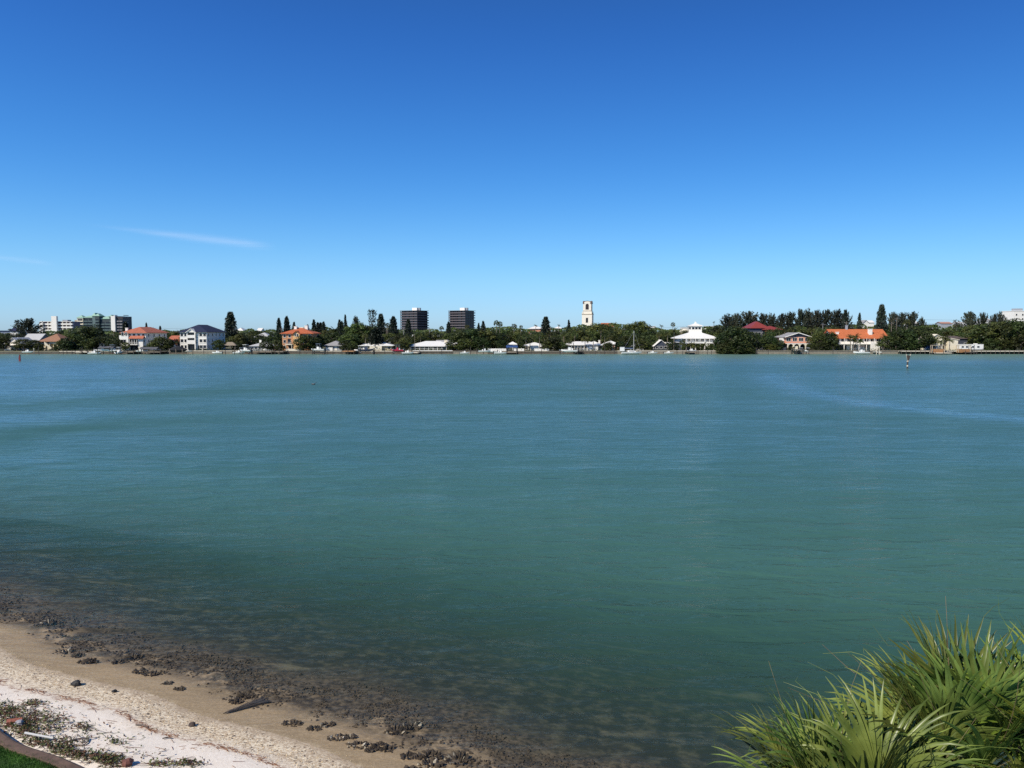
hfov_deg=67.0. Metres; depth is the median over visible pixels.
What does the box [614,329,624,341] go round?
broadleaf tree
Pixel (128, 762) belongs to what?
rock
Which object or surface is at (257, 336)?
broadleaf tree
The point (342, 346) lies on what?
mangrove tree
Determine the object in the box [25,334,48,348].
cottage
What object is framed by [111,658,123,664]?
oyster clump
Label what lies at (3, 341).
broadleaf tree
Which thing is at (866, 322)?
distant house
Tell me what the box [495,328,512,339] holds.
broadleaf tree
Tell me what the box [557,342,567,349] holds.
broadleaf tree
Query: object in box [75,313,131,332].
apartment tower
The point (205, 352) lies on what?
seawall
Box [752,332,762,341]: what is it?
mangrove tree
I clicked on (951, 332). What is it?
broadleaf tree
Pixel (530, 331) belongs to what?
woodland
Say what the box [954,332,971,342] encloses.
broadleaf tree
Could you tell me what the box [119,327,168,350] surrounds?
tiled roof house
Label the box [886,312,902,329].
casuarina tree
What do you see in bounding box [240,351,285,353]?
seawall
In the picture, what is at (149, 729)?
seaweed wrack
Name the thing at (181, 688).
oyster clump
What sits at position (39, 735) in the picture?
pipe
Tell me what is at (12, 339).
gabled house
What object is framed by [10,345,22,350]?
mangrove tree
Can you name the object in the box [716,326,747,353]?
mangrove tree
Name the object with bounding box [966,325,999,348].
broadleaf tree
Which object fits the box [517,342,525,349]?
mangrove tree
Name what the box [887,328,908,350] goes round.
mangrove tree
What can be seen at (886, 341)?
broadleaf tree
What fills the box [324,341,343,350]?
grey roofed bungalow
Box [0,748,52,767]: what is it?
lawn
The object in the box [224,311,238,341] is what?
columnar pine
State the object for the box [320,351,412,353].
seawall
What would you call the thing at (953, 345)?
cream gabled house
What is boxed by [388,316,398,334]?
columnar pine
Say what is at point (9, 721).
brick piece
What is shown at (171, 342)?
mangrove tree
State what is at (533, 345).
white cottage
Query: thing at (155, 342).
broadleaf tree
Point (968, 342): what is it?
broadleaf tree
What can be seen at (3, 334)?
broadleaf tree
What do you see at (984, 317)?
casuarina tree
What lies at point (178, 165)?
sky
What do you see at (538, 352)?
seawall
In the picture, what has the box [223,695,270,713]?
sunken frond
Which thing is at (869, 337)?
orange roofed house
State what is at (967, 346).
trailer
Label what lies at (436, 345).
long white roofed house
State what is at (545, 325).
columnar pine
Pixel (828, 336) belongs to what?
mangrove tree
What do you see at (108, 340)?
broadleaf tree
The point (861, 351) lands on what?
motorboat
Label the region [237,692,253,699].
oyster clump
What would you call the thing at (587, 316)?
bell tower
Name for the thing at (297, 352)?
seawall
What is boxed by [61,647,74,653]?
oyster clump
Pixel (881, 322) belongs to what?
columnar pine
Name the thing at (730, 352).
mangrove tree
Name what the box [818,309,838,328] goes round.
casuarina tree
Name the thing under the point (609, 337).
cabbage palm
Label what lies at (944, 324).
distant house
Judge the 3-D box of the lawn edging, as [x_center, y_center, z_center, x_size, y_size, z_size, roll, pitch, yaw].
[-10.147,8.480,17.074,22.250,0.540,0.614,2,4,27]
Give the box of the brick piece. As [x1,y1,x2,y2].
[6,717,21,724]
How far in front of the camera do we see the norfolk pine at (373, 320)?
418.11 m
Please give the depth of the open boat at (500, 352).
328.20 m
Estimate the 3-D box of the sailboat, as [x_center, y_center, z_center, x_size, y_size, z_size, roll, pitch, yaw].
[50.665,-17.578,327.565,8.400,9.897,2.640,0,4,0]
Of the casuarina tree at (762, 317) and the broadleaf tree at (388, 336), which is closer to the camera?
the broadleaf tree at (388, 336)
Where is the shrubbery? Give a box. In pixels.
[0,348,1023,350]
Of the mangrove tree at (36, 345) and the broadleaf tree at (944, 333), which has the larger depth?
the broadleaf tree at (944, 333)
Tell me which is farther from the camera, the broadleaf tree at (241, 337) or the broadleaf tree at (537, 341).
the broadleaf tree at (537, 341)
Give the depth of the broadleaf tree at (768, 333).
364.08 m
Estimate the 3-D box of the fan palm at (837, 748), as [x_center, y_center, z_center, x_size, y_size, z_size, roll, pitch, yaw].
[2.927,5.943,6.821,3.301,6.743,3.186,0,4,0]
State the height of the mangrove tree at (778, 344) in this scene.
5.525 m
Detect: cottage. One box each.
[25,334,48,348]
[250,340,275,350]
[524,342,542,349]
[652,340,670,349]
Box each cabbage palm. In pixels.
[416,332,423,341]
[522,332,529,350]
[535,332,542,348]
[541,334,548,347]
[546,331,553,337]
[565,338,572,343]
[571,331,578,341]
[581,336,588,350]
[590,334,596,349]
[600,332,606,342]
[606,334,614,349]
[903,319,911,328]
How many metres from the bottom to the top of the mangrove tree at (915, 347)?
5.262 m
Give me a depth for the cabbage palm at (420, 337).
365.05 m
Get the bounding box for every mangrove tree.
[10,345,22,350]
[26,340,42,350]
[32,343,45,350]
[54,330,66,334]
[58,337,73,350]
[67,342,77,350]
[71,325,102,348]
[88,335,112,348]
[89,324,109,347]
[161,338,174,350]
[232,342,241,350]
[242,335,253,348]
[265,333,281,348]
[270,339,283,350]
[274,345,285,350]
[305,336,323,349]
[338,340,353,350]
[390,334,402,347]
[394,343,406,349]
[401,333,414,348]
[444,331,469,350]
[456,328,487,350]
[471,338,491,349]
[487,332,509,348]
[495,339,508,349]
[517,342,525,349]
[543,337,562,350]
[605,342,613,350]
[614,342,624,350]
[615,335,632,348]
[626,340,638,349]
[642,330,654,348]
[665,341,679,350]
[708,325,725,334]
[712,333,727,352]
[715,343,729,353]
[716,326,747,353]
[721,337,745,353]
[722,346,736,353]
[732,327,757,353]
[738,341,753,353]
[746,332,761,348]
[748,347,755,353]
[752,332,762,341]
[763,336,776,349]
[771,339,784,350]
[806,343,815,350]
[814,341,829,350]
[818,332,837,350]
[826,331,841,349]
[886,325,898,332]
[886,341,902,349]
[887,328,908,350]
[896,329,922,350]
[905,326,920,338]
[907,340,923,350]
[923,327,938,331]
[979,338,1001,350]
[997,339,1016,350]
[1001,318,1023,348]
[1008,335,1023,350]
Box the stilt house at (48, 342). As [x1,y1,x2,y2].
[40,334,74,349]
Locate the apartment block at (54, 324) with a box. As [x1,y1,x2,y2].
[39,316,79,333]
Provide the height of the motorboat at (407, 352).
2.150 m
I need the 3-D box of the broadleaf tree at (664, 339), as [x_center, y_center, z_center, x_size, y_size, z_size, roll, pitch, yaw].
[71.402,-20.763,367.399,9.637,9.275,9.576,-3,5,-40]
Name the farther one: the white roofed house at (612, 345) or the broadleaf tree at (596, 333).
the broadleaf tree at (596, 333)
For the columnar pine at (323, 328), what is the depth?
438.25 m
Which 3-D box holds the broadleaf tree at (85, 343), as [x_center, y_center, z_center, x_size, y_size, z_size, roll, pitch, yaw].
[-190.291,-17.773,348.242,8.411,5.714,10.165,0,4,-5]
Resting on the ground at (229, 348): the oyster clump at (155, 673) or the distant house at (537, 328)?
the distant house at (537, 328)
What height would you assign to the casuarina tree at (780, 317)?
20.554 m
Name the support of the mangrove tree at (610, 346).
on the ground at (229, 348)
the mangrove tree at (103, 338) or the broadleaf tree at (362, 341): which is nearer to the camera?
the mangrove tree at (103, 338)
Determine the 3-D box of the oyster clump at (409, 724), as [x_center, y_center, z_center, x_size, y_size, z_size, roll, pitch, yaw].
[-2.600,8.765,19.881,0.553,0.258,0.440,0,4,0]
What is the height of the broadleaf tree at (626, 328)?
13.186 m
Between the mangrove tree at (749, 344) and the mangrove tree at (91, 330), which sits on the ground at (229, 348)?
the mangrove tree at (91, 330)
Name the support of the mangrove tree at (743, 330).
on the ground at (229, 348)
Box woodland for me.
[0,320,1023,342]
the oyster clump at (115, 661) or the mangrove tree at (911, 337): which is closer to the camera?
the oyster clump at (115, 661)
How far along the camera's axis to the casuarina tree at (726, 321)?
467.08 m
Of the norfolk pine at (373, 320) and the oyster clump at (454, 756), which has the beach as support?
the oyster clump at (454, 756)
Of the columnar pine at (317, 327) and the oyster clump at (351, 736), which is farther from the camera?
the columnar pine at (317, 327)
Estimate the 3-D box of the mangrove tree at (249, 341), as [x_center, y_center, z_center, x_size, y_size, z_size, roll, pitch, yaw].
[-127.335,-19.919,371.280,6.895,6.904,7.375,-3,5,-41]
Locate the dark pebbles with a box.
[3,657,328,766]
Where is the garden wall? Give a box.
[413,350,452,350]
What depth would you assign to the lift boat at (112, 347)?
330.32 m
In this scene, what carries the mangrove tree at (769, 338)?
on the ground at (229, 348)
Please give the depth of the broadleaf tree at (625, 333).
374.75 m
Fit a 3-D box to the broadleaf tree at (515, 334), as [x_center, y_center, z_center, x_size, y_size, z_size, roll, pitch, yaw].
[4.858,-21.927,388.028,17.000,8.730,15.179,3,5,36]
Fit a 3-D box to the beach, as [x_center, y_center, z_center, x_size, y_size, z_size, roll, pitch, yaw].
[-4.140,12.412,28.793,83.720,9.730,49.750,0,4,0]
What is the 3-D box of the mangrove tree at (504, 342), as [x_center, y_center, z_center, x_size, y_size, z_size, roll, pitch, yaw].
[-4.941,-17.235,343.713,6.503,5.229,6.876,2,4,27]
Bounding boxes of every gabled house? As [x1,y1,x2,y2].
[4,337,33,349]
[775,332,811,350]
[920,334,958,349]
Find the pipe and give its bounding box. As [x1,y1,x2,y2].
[24,732,52,738]
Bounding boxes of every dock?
[141,350,167,353]
[252,349,275,353]
[791,347,803,353]
[929,351,951,354]
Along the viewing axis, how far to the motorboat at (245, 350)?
330.25 m
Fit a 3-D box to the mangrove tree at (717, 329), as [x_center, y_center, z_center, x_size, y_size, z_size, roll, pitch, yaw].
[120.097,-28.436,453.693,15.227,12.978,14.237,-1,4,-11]
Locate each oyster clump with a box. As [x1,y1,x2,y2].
[38,618,60,625]
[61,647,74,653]
[70,652,84,657]
[76,657,98,664]
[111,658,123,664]
[124,652,144,660]
[131,667,146,673]
[141,670,159,676]
[161,681,173,684]
[173,685,184,690]
[228,696,243,704]
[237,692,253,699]
[281,718,302,726]
[306,725,321,731]
[320,721,335,727]
[327,733,347,740]
[344,733,357,739]
[346,740,368,749]
[364,745,378,752]
[370,741,388,748]
[378,743,394,752]
[383,723,406,734]
[400,719,421,730]
[400,750,415,759]
[404,765,416,767]
[415,748,442,760]
[417,758,445,767]
[443,752,474,765]
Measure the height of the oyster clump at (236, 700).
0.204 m
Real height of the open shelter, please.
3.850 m
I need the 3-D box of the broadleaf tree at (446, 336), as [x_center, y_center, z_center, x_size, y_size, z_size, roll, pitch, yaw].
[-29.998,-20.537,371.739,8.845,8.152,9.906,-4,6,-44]
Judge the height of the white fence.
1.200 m
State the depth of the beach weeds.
18.18 m
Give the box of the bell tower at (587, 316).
[582,301,593,325]
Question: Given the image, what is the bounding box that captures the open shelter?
[221,342,237,350]
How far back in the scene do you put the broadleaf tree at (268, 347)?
342.93 m
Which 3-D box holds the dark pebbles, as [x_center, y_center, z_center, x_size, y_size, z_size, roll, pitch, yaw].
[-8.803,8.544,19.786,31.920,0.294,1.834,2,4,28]
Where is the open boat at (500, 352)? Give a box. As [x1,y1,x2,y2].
[493,350,505,353]
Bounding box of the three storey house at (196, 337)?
[179,325,225,349]
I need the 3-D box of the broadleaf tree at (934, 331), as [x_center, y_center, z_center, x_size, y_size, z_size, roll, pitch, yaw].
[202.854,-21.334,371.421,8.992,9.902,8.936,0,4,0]
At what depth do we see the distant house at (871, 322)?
558.42 m
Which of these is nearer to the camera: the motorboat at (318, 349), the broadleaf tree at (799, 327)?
the motorboat at (318, 349)
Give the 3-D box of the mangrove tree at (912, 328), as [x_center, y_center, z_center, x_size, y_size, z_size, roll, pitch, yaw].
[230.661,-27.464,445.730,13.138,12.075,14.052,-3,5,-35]
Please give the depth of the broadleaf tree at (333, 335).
369.83 m
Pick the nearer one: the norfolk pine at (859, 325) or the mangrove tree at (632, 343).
the mangrove tree at (632, 343)
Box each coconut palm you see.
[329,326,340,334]
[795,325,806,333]
[851,333,860,349]
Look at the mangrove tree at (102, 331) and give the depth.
379.18 m
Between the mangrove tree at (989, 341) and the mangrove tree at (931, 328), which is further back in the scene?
the mangrove tree at (931, 328)
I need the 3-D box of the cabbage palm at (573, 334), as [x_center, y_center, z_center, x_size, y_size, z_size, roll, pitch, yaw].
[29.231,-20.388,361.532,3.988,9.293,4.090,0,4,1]
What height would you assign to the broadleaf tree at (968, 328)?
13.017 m
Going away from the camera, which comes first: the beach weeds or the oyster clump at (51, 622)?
the beach weeds
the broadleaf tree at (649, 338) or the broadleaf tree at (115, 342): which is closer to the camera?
the broadleaf tree at (115, 342)
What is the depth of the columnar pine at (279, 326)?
428.21 m
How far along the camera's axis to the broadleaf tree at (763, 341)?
342.30 m
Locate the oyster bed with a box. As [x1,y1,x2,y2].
[0,585,598,767]
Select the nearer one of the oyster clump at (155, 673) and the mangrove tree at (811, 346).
the oyster clump at (155, 673)
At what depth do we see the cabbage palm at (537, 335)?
345.22 m
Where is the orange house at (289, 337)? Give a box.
[280,325,320,349]
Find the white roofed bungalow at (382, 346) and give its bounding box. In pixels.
[362,342,395,350]
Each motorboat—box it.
[93,344,110,351]
[240,345,251,352]
[311,344,325,351]
[358,344,372,351]
[391,345,404,351]
[401,350,413,354]
[561,346,578,352]
[853,346,869,353]
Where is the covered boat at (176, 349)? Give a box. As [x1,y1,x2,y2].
[170,346,186,351]
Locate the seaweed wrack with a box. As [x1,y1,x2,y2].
[1,679,277,767]
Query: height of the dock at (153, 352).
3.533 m
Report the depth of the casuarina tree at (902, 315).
467.10 m
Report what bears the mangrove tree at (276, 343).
on the ground at (229, 348)
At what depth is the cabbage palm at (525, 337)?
343.96 m
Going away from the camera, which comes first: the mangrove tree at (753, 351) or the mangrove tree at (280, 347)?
the mangrove tree at (753, 351)
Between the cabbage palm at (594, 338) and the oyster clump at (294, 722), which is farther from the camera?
the cabbage palm at (594, 338)
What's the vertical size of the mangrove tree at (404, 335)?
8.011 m
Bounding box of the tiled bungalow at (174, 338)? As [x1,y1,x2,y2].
[170,336,179,346]
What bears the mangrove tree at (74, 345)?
on the ground at (229, 348)
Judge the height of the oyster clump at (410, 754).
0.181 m
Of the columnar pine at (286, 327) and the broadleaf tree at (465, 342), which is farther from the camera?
the columnar pine at (286, 327)
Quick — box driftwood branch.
[69,737,88,744]
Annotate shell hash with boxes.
[0,652,373,767]
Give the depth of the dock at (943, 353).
328.49 m
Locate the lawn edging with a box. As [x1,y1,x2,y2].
[0,730,83,767]
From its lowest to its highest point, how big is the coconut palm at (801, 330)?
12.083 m
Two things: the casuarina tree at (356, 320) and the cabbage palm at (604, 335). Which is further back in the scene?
the casuarina tree at (356, 320)
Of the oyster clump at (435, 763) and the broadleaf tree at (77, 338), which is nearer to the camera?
the oyster clump at (435, 763)
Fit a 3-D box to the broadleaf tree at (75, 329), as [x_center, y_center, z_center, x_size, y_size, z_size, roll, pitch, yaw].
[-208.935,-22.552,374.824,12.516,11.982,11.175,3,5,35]
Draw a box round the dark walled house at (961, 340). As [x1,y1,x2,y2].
[947,336,969,343]
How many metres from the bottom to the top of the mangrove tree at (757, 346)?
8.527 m
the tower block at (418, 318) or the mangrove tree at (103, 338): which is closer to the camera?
the mangrove tree at (103, 338)
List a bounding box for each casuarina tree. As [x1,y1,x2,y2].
[7,318,46,336]
[352,315,360,328]
[720,313,738,331]
[730,313,746,326]
[736,310,765,326]
[756,313,772,325]
[765,313,781,327]
[773,313,792,328]
[783,311,797,330]
[792,309,811,328]
[800,308,816,328]
[808,309,825,330]
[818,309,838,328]
[827,309,844,327]
[839,310,853,327]
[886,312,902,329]
[895,312,908,327]
[903,311,921,327]
[919,316,927,326]
[957,311,983,327]
[977,312,989,327]
[990,314,999,322]
[996,311,1007,321]
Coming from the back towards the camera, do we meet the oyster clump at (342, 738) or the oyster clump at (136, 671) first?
the oyster clump at (136, 671)
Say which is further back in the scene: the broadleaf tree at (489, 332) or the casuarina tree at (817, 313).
the casuarina tree at (817, 313)
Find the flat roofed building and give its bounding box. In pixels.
[0,330,9,333]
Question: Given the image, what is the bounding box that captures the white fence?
[488,348,548,350]
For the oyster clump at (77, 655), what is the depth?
24.07 m
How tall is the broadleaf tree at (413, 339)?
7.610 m
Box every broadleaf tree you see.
[0,333,14,338]
[0,336,11,350]
[11,338,33,350]
[53,340,62,350]
[66,333,87,347]
[71,325,93,340]
[76,338,99,348]
[104,336,118,348]
[110,338,123,349]
[121,342,129,350]
[147,336,176,350]
[167,330,179,337]
[212,339,225,348]
[226,336,237,346]
[233,332,247,346]
[247,330,261,336]
[249,334,265,343]
[260,341,272,350]
[291,335,316,350]
[317,335,326,346]
[323,331,341,343]
[336,333,360,345]
[343,323,369,348]
[346,343,359,350]
[348,331,369,346]
[353,325,372,344]
[382,333,395,343]
[394,338,412,348]
[408,334,422,343]
[412,336,431,343]
[423,333,441,340]
[441,333,453,339]
[454,338,474,349]
[472,329,503,349]
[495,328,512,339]
[502,334,514,344]
[509,332,530,344]
[533,337,549,343]
[540,340,552,348]
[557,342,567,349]
[564,331,592,342]
[565,328,592,341]
[585,323,613,343]
[587,330,603,345]
[600,329,622,341]
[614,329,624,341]
[616,329,640,341]
[623,323,639,334]
[623,333,646,344]
[624,320,655,335]
[634,339,648,350]
[642,341,652,350]
[645,335,658,345]
[655,331,670,341]
[706,332,719,335]
[754,338,770,349]
[762,330,775,342]
[765,344,776,350]
[793,325,807,332]
[794,329,818,341]
[806,331,829,350]
[827,340,838,350]
[877,336,898,348]
[913,328,936,350]
[930,329,942,335]
[941,330,952,336]
[947,329,958,335]
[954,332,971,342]
[960,324,978,332]
[965,332,984,349]
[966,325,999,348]
[977,321,1017,349]
[1016,328,1023,344]
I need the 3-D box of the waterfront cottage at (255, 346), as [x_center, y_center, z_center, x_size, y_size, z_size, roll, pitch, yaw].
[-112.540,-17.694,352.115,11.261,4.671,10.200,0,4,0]
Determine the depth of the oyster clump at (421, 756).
18.37 m
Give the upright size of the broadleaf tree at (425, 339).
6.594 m
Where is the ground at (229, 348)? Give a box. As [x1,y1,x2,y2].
[0,331,1022,351]
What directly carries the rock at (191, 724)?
on the beach
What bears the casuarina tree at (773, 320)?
on the ground at (229, 348)
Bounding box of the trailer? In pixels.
[957,343,983,350]
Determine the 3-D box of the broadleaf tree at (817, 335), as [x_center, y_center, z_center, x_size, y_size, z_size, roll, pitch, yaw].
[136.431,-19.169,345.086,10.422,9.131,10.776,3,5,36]
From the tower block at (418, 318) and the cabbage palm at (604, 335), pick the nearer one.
the cabbage palm at (604, 335)
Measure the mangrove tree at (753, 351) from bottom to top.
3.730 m
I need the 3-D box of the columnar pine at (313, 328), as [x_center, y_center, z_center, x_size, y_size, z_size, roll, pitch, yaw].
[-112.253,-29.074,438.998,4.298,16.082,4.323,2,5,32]
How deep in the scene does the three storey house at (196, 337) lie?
349.60 m
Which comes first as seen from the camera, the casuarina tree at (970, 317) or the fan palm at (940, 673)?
the fan palm at (940, 673)
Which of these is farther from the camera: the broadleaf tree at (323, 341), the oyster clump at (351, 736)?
the broadleaf tree at (323, 341)
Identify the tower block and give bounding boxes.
[400,308,428,332]
[449,308,474,331]
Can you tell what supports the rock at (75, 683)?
on the beach
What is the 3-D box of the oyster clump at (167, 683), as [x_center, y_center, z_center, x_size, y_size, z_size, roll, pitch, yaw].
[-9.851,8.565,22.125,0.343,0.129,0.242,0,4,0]
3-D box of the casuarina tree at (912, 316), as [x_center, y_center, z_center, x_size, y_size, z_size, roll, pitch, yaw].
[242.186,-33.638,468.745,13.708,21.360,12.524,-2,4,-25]
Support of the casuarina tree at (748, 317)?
on the ground at (229, 348)
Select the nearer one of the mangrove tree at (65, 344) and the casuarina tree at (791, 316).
the mangrove tree at (65, 344)
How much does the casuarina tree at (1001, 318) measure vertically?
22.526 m
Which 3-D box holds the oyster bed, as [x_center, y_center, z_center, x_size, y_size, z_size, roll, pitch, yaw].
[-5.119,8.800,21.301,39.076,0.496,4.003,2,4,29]
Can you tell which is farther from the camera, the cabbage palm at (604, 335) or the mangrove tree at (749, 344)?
the cabbage palm at (604, 335)
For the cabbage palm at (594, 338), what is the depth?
347.30 m
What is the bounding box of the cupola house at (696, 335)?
[672,322,715,350]
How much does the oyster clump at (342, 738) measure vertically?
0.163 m
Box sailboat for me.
[621,332,640,353]
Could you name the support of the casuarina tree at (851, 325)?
on the ground at (229, 348)
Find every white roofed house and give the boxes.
[408,340,453,349]
[602,341,617,349]
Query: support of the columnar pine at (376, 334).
on the ground at (229, 348)
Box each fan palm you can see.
[700,662,1023,767]
[790,596,1023,767]
[906,585,1023,767]
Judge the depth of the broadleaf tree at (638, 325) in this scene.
396.57 m
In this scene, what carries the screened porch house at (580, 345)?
on the ground at (229, 348)
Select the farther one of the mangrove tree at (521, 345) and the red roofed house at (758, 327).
the red roofed house at (758, 327)
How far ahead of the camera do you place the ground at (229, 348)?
347.87 m
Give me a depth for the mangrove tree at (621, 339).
358.34 m
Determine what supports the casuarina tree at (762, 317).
on the ground at (229, 348)
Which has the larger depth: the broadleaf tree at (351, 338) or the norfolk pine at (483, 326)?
the norfolk pine at (483, 326)
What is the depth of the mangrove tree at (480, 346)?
340.76 m
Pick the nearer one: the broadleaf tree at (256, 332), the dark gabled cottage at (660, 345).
the dark gabled cottage at (660, 345)
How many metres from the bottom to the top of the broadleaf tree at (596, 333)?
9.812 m
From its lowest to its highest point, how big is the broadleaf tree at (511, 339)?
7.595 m
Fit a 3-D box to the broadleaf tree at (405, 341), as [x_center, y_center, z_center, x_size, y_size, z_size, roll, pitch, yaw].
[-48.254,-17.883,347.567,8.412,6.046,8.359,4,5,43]
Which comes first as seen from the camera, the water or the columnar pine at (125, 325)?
the water
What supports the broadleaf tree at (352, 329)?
on the ground at (229, 348)
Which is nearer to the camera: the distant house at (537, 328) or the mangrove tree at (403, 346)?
the mangrove tree at (403, 346)
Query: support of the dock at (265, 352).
in the water
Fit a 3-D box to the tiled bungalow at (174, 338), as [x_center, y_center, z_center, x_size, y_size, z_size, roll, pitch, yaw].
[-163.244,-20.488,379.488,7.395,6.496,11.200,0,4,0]
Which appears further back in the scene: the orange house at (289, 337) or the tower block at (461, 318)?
the tower block at (461, 318)
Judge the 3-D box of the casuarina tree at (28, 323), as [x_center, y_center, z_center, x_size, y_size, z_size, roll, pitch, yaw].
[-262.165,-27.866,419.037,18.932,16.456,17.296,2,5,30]
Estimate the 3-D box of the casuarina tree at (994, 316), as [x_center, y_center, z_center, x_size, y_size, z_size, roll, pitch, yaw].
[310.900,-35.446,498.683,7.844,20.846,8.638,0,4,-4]
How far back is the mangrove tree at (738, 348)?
330.53 m
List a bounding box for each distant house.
[528,326,540,333]
[861,320,869,327]
[867,320,874,326]
[935,322,952,328]
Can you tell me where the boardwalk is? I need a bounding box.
[898,351,1023,353]
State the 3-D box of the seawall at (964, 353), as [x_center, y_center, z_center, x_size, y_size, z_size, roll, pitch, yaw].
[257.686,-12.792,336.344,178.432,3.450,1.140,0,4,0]
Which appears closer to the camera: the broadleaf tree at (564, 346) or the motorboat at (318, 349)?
the motorboat at (318, 349)
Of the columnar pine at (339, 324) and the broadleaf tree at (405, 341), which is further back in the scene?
the columnar pine at (339, 324)
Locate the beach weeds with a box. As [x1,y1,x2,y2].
[0,697,203,767]
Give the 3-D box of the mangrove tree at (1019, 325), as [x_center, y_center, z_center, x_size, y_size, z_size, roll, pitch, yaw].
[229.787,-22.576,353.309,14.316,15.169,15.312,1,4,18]
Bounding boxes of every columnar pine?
[122,321,127,331]
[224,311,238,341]
[276,317,281,331]
[282,316,290,331]
[311,319,315,330]
[315,322,320,332]
[321,321,326,332]
[337,320,342,334]
[366,328,384,346]
[375,313,385,338]
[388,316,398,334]
[403,319,411,334]
[445,321,450,332]
[539,317,550,342]
[874,304,887,332]
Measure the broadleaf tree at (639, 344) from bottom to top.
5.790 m
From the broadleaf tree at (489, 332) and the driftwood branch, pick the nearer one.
the driftwood branch
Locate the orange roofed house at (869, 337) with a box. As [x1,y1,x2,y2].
[824,325,888,349]
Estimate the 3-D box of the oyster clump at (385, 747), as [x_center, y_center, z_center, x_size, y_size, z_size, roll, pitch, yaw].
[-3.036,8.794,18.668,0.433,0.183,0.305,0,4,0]
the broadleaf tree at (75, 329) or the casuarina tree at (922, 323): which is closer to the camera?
the broadleaf tree at (75, 329)
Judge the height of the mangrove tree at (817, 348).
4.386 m
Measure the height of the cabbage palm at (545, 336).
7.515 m
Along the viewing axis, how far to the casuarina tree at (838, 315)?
466.86 m
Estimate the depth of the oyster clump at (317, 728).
19.56 m
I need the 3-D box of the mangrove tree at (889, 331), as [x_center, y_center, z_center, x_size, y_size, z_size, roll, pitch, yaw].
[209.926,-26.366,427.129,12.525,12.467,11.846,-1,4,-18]
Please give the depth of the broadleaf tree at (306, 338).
340.21 m
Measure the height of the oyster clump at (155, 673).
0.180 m
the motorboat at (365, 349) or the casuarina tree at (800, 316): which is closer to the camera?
the motorboat at (365, 349)
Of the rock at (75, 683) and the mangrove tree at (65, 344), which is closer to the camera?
the rock at (75, 683)
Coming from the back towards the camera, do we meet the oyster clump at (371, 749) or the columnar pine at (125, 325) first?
the columnar pine at (125, 325)
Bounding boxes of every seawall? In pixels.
[0,352,58,353]
[59,351,121,353]
[122,351,186,353]
[187,351,235,353]
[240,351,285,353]
[286,351,319,353]
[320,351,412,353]
[413,351,452,353]
[453,351,487,353]
[488,351,562,353]
[563,351,616,353]
[617,351,716,353]
[757,351,837,353]
[837,350,899,353]
[900,352,1022,353]
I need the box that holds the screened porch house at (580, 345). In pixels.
[564,340,602,349]
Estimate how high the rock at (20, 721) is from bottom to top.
0.168 m
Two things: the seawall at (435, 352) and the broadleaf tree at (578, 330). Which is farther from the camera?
the broadleaf tree at (578, 330)
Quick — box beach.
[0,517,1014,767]
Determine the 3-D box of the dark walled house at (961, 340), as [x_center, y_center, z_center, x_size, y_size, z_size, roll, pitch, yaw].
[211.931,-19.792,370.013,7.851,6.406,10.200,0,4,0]
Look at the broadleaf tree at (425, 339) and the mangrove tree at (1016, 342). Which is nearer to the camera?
the mangrove tree at (1016, 342)
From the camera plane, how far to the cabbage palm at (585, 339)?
346.09 m
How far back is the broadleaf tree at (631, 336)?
364.15 m
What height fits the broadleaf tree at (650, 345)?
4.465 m
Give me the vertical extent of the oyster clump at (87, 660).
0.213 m
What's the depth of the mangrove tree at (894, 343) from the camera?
339.45 m
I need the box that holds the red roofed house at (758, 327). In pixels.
[742,322,782,337]
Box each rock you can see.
[14,719,23,725]
[70,680,81,686]
[121,758,133,766]
[188,722,194,726]
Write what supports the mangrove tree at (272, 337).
on the ground at (229, 348)
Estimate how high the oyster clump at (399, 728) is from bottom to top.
0.208 m
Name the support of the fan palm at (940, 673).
on the beach
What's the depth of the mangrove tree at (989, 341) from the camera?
346.93 m
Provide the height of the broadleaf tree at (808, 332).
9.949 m
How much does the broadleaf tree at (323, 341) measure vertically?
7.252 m
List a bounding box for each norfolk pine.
[342,315,347,333]
[367,309,376,327]
[480,321,485,332]
[841,309,849,328]
[856,313,862,328]
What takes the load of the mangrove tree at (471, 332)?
on the ground at (229, 348)
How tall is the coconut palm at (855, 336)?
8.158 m
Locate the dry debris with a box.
[0,698,211,767]
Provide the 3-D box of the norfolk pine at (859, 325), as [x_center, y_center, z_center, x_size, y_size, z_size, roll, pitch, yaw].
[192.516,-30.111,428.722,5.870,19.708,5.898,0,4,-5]
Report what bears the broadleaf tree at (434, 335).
on the ground at (229, 348)
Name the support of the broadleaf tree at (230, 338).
on the ground at (229, 348)

